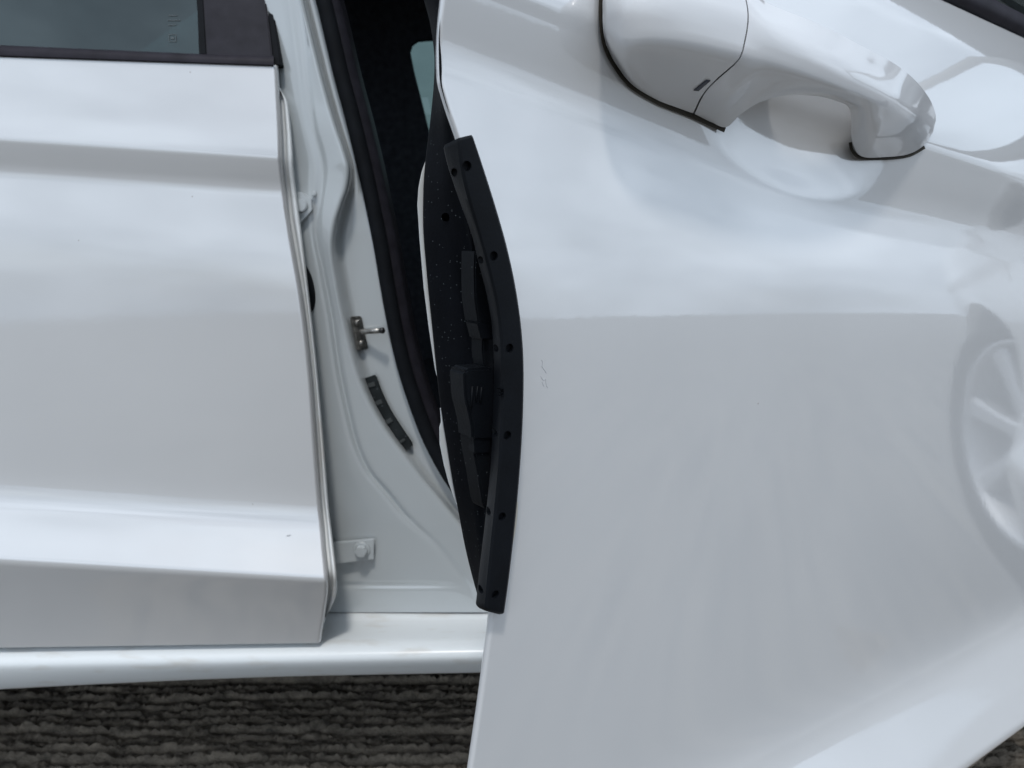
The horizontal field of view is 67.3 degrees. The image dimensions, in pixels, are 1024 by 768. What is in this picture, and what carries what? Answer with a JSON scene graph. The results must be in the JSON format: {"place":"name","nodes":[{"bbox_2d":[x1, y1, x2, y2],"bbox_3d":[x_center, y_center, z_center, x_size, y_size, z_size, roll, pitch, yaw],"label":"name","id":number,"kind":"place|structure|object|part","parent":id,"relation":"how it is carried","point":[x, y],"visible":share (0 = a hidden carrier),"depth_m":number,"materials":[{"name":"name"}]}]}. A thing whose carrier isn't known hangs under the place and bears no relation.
{"place":"outdoors","nodes":[
{"label":"outdoors","id":0,"kind":"place"},
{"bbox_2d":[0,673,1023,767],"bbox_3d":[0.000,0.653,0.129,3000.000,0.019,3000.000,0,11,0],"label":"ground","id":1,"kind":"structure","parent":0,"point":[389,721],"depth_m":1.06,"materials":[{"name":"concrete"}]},
{"bbox_2d":[0,0,1023,767],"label":"white car","id":2,"kind":"object","parent":1,"relation":"on","point":[606,382],"visible":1,"depth_m":0.51,"materials":[{"name":"paint"}]},
{"bbox_3d":[-0.672,-0.097,0.752,1.011,0.733,0.138,0,11,-2],"label":"rear door","id":3,"kind":"part","parent":2,"relation":"part of","materials":[{"name":"white paint"}]},
{"bbox_3d":[0.391,-0.172,0.540,0.866,0.933,0.665,0,11,0],"label":"front door","id":4,"kind":"part","parent":2,"relation":"part of","materials":[{"name":"white paint"}]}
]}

